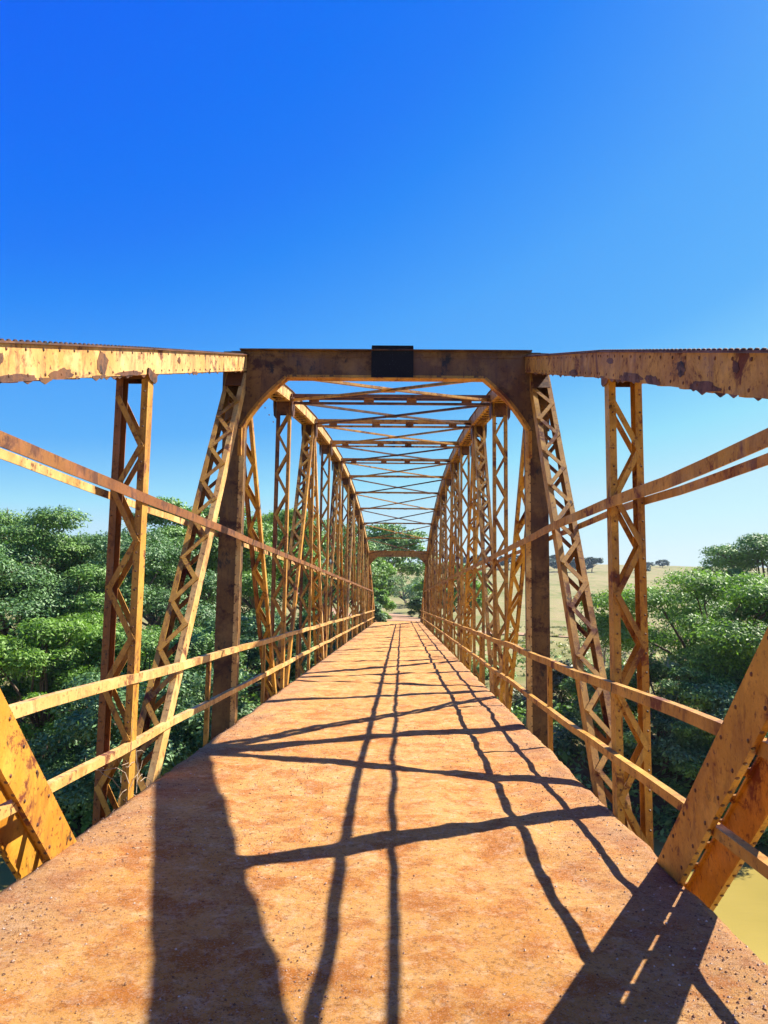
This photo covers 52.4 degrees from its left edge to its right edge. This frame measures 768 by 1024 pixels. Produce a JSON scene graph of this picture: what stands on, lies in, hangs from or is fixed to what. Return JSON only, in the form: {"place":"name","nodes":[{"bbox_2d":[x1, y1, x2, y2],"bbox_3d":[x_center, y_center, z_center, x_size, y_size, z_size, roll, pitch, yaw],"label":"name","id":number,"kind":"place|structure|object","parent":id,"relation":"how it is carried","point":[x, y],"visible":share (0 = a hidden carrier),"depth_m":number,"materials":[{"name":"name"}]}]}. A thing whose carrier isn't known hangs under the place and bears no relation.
{"place":"outdoors","nodes":[
{"label":"outdoors","id":0,"kind":"place"},
{"bbox_2d":[291,593,419,620],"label":"road","id":1,"kind":"structure","parent":0,"point":[397,617],"depth_m":84.45,"materials":[{"name":"beige soil"}]},
{"bbox_2d":[0,557,767,841],"bbox_3d":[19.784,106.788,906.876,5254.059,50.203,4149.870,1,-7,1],"label":"ground","id":2,"kind":"structure","parent":0,"point":[598,577],"depth_m":142.01,"materials":[{"name":"beige soil"}]},
{"bbox_2d":[28,741,42,758],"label":"bush","id":3,"kind":"object","parent":2,"relation":"on","point":[34,747],"visible":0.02,"depth_m":26.70,"materials":[{"name":"green plant"}]},
{"bbox_2d":[0,541,76,681],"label":"riverside tree","id":4,"kind":"object","parent":2,"relation":"on","point":[29,571],"visible":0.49,"depth_m":30.42,"materials":[{"name":"green plant"}]},
{"bbox_2d":[0,504,128,702],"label":"riverside tree","id":5,"kind":"object","parent":2,"relation":"on","point":[19,532],"visible":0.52,"depth_m":33.46,"materials":[{"name":"green plant"}]},
{"bbox_2d":[0,611,146,759],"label":"riverside tree","id":6,"kind":"object","parent":2,"relation":"on","point":[16,652],"visible":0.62,"depth_m":26.75,"materials":[{"name":"green plant"}]},
{"bbox_2d":[45,741,121,816],"bbox_3d":[-10.063,9.120,26.279,3.830,2.701,3.306,-3,-8,30],"label":"bush","id":7,"kind":"object","parent":2,"relation":"on","point":[78,749],"visible":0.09,"depth_m":25.52,"materials":[{"name":"green plant"}]},
{"bbox_2d":[0,523,216,661],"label":"riverside tree","id":8,"kind":"object","parent":2,"relation":"on","point":[157,552],"visible":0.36,"depth_m":35.69,"materials":[{"name":"green plant"}]},
{"bbox_2d":[24,624,247,727],"bbox_3d":[-9.131,6.844,29.373,8.150,5.273,7.698,6,-8,-36],"label":"riverside tree","id":9,"kind":"object","parent":2,"relation":"on","point":[202,641],"visible":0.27,"depth_m":27.96,"materials":[{"name":"green plant"}]},
{"bbox_2d":[28,663,260,816],"bbox_3d":[-7.152,7.917,25.206,8.764,6.050,8.203,1,-7,1],"label":"riverside tree","id":10,"kind":"object","parent":2,"relation":"on","point":[85,723],"visible":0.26,"depth_m":23.04,"materials":[{"name":"green plant"}]},
{"bbox_2d":[117,729,186,781],"bbox_3d":[-7.383,8.871,27.483,4.280,2.412,4.704,1,-7,1],"label":"bush","id":11,"kind":"object","parent":2,"relation":"on","point":[143,775],"visible":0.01,"depth_m":26.39,"materials":[{"name":"green plant"}]},
{"bbox_2d":[89,534,216,629],"bbox_3d":[-18.132,6.479,61.822,13.682,10.997,13.509,4,-7,-26],"label":"riverside tree","id":12,"kind":"object","parent":2,"relation":"on","point":[157,623],"visible":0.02,"depth_m":61.48,"materials":[{"name":"green plant"}]},
{"bbox_2d":[94,496,283,623],"bbox_3d":[-11.259,5.093,46.588,11.363,11.654,12.280,1,-7,1],"label":"riverside tree","id":13,"kind":"object","parent":2,"relation":"on","point":[178,531],"visible":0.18,"depth_m":44.94,"materials":[{"name":"green plant"}]},
{"bbox_2d":[145,538,289,612],"bbox_3d":[-14.290,6.483,65.942,12.856,11.257,14.208,1,-7,1],"label":"riverside tree","id":14,"kind":"object","parent":2,"relation":"on","point":[212,598],"visible":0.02,"depth_m":62.14,"materials":[{"name":"green plant"}]},
{"bbox_2d":[150,612,313,694],"bbox_3d":[-7.091,7.247,35.583,7.962,5.498,7.370,4,-7,-27],"label":"riverside tree","id":15,"kind":"object","parent":2,"relation":"on","point":[248,632],"visible":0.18,"depth_m":35.16,"materials":[{"name":"green plant"}]},
{"bbox_2d":[190,504,324,608],"bbox_3d":[-9.314,5.626,55.969,10.759,12.282,12.371,2,-7,-10],"label":"riverside tree","id":16,"kind":"object","parent":2,"relation":"on","point":[269,517],"visible":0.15,"depth_m":55.86,"materials":[{"name":"green plant"}]},
{"bbox_2d":[239,607,358,673],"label":"riverside tree","id":17,"kind":"object","parent":2,"relation":"on","point":[250,612],"visible":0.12,"depth_m":44.36,"materials":[{"name":"green plant"}]},
{"bbox_2d":[241,518,388,636],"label":"riverside tree","id":18,"kind":"object","parent":2,"relation":"on","point":[279,596],"visible":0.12,"depth_m":65.46,"materials":[{"name":"green plant"}]},
{"bbox_2d":[288,539,400,606],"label":"riverside tree","id":19,"kind":"object","parent":2,"relation":"on","point":[385,558],"visible":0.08,"depth_m":84.80,"materials":[{"name":"green plant"}]},
{"bbox_2d":[329,557,399,602],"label":"roadside tree","id":20,"kind":"object","parent":2,"relation":"on","point":[389,568],"visible":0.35,"depth_m":82.17,"materials":[{"name":"green plant"}]},
{"bbox_2d":[356,601,387,626],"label":"bush","id":21,"kind":"object","parent":2,"relation":"on","point":[379,616],"visible":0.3,"depth_m":64.85,"materials":[{"name":"green plant"}]},
{"bbox_2d":[0,615,755,854],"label":"undergrowth","id":22,"kind":"object","parent":2,"relation":"on","point":[86,820],"visible":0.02,"depth_m":28.97,"materials":[{"name":"green plant"}]},
{"bbox_2d":[362,587,396,618],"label":"bush","id":23,"kind":"object","parent":2,"relation":"on","point":[381,597],"visible":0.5,"depth_m":75.22,"materials":[{"name":"green plant"}]},
{"bbox_2d":[325,522,438,575],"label":"roadside tree","id":24,"kind":"object","parent":2,"relation":"on","point":[407,568],"visible":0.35,"depth_m":89.34,"materials":[{"name":"green plant"}]},
{"bbox_2d":[0,338,767,1023],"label":"steel truss bridge","id":25,"kind":"structure","parent":2,"relation":"on","point":[482,954],"depth_m":5.87,"materials":[{"name":"orange paint"}]},
{"bbox_2d":[85,714,150,811],"bbox_3d":[-2.220,2.126,6.463,0.326,0.979,1.094,1,-7,1],"label":"dry vine","id":26,"kind":"object","parent":25,"relation":"attached to","point":[128,766],"visible":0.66,"depth_m":6.38,"materials":[{"name":"brown plant"}]},
{"bbox_2d":[0,691,767,1023],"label":"bridge deck","id":27,"kind":"structure","parent":25,"relation":"on","point":[386,869],"depth_m":4.42,"materials":[{"name":"brown metal"}]},
{"bbox_2d":[391,574,423,604],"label":"roadside tree","id":28,"kind":"object","parent":2,"relation":"on","point":[403,582],"visible":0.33,"depth_m":172.45,"materials":[{"name":"green plant"}]},
{"bbox_2d":[405,590,431,617],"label":"bush","id":29,"kind":"object","parent":2,"relation":"on","point":[415,604],"visible":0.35,"depth_m":83.03,"materials":[{"name":"green plant"}]},
{"bbox_2d":[151,619,701,695],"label":"grass","id":30,"kind":"structure","parent":2,"relation":"on","point":[523,641],"depth_m":76.67,"materials":[{"name":"green plant"}]},
{"bbox_2d":[403,580,454,602],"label":"roadside tree","id":31,"kind":"object","parent":2,"relation":"on","point":[409,586],"visible":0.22,"depth_m":147.88,"materials":[{"name":"green plant"}]},
{"bbox_2d":[411,562,491,620],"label":"roadside tree","id":32,"kind":"object","parent":2,"relation":"on","point":[418,587],"visible":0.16,"depth_m":93.35,"materials":[{"name":"green plant"}]},
{"bbox_2d":[471,659,516,679],"bbox_3d":[6.599,10.935,53.103,5.383,1.853,5.102,1,-7,1],"label":"bush","id":33,"kind":"object","parent":2,"relation":"on","point":[486,672],"visible":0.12,"depth_m":51.41,"materials":[{"name":"green plant"}]},
{"bbox_2d":[499,556,517,569],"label":"hillside tree","id":34,"kind":"object","parent":2,"relation":"on","point":[509,560],"visible":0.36,"depth_m":349.30,"materials":[{"name":"grey plant"}]},
{"bbox_2d":[498,686,559,708],"bbox_3d":[7.609,10.374,42.976,4.459,1.738,4.414,1,-7,1],"label":"bush","id":35,"kind":"object","parent":2,"relation":"on","point":[517,696],"visible":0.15,"depth_m":41.41,"materials":[{"name":"green plant"}]},
{"bbox_2d":[549,558,554,566],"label":"hillside tree","id":36,"kind":"object","parent":2,"relation":"on","point":[551,562],"visible":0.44,"depth_m":352.26,"materials":[{"name":"grey plant"}]},
{"bbox_2d":[552,558,574,568],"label":"hillside tree","id":37,"kind":"object","parent":2,"relation":"on","point":[572,563],"visible":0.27,"depth_m":330.04,"materials":[{"name":"grey plant"}]},
{"bbox_2d":[552,659,586,711],"bbox_3d":[9.877,9.371,41.177,4.125,3.418,4.244,1,-7,1],"label":"bush","id":38,"kind":"object","parent":2,"relation":"on","point":[557,677],"visible":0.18,"depth_m":40.27,"materials":[{"name":"green plant"}]},
{"bbox_2d":[574,560,593,569],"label":"hillside tree","id":39,"kind":"object","parent":2,"relation":"on","point":[588,565],"visible":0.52,"depth_m":330.18,"materials":[{"name":"grey plant"}]},
{"bbox_2d":[584,557,603,571],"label":"hillside tree","id":40,"kind":"object","parent":2,"relation":"on","point":[595,560],"visible":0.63,"depth_m":331.73,"materials":[{"name":"grey plant"}]},
{"bbox_2d":[559,663,637,724],"bbox_3d":[10.091,8.942,36.920,3.722,3.438,4.242,5,-8,-30],"label":"bush","id":41,"kind":"object","parent":2,"relation":"on","point":[570,687],"visible":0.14,"depth_m":36.94,"materials":[{"name":"green plant"}]},
{"bbox_2d":[553,715,667,773],"bbox_3d":[8.359,8.922,29.901,4.189,2.149,4.230,3,-7,-15],"label":"bush","id":42,"kind":"object","parent":2,"relation":"on","point":[568,742],"visible":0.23,"depth_m":29.86,"materials":[{"name":"green plant"}]},
{"bbox_2d":[600,643,630,666],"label":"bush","id":43,"kind":"object","parent":2,"relation":"on","point":[604,653],"visible":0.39,"depth_m":45.02,"materials":[{"name":"brown plant"}]},
{"bbox_2d":[621,618,667,661],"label":"tree","id":44,"kind":"object","parent":2,"relation":"on","point":[649,648],"visible":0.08,"depth_m":39.93,"materials":[{"name":"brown plant"}]},
{"bbox_2d":[571,656,739,773],"bbox_3d":[10.166,7.790,29.215,5.968,4.570,6.513,1,-7,1],"label":"riverside tree","id":45,"kind":"object","parent":2,"relation":"on","point":[685,675],"visible":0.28,"depth_m":27.87,"materials":[{"name":"green plant"}]},
{"bbox_2d":[655,560,669,567],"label":"hillside tree","id":46,"kind":"object","parent":2,"relation":"on","point":[666,562],"visible":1,"depth_m":374.68,"materials":[{"name":"grey plant"}]},
{"bbox_2d":[573,567,767,745],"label":"riverside tree","id":47,"kind":"object","parent":2,"relation":"on","point":[697,622],"visible":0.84,"depth_m":30.83,"materials":[{"name":"green plant"}]},
{"bbox_2d":[650,672,767,775],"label":"riverside tree","id":48,"kind":"object","parent":2,"relation":"on","point":[691,747],"visible":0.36,"depth_m":26.80,"materials":[{"name":"green plant"}]},
{"bbox_2d":[653,757,767,855],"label":"bush","id":49,"kind":"object","parent":2,"relation":"on","point":[694,771],"visible":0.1,"depth_m":26.16,"materials":[{"name":"green plant"}]},
{"bbox_2d":[671,604,767,678],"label":"riverside tree","id":50,"kind":"object","parent":2,"relation":"on","point":[736,670],"visible":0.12,"depth_m":30.34,"materials":[{"name":"green plant"}]},
{"bbox_2d":[694,533,767,627],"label":"riverside tree","id":51,"kind":"object","parent":2,"relation":"on","point":[732,556],"visible":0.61,"depth_m":59.99,"materials":[{"name":"green plant"}]},
{"bbox_2d":[0,835,767,964],"bbox_3d":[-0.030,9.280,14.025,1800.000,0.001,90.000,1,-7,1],"label":"water","id":52,"kind":"structure","parent":0,"point":[740,911],"depth_m":20.14,"materials":[{"name":"beige liquid"}]},
{"bbox_2d":[0,0,767,567],"label":"sky","id":53,"kind":"structure","parent":0,"point":[538,176],"materials":[{"name":"blue"}]},
{"bbox_2d":[466,631,675,640],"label":"path","id":54,"kind":"structure","parent":0,"point":[523,634],"depth_m":96.18,"materials":[{"name":"beige soil"}]}
]}

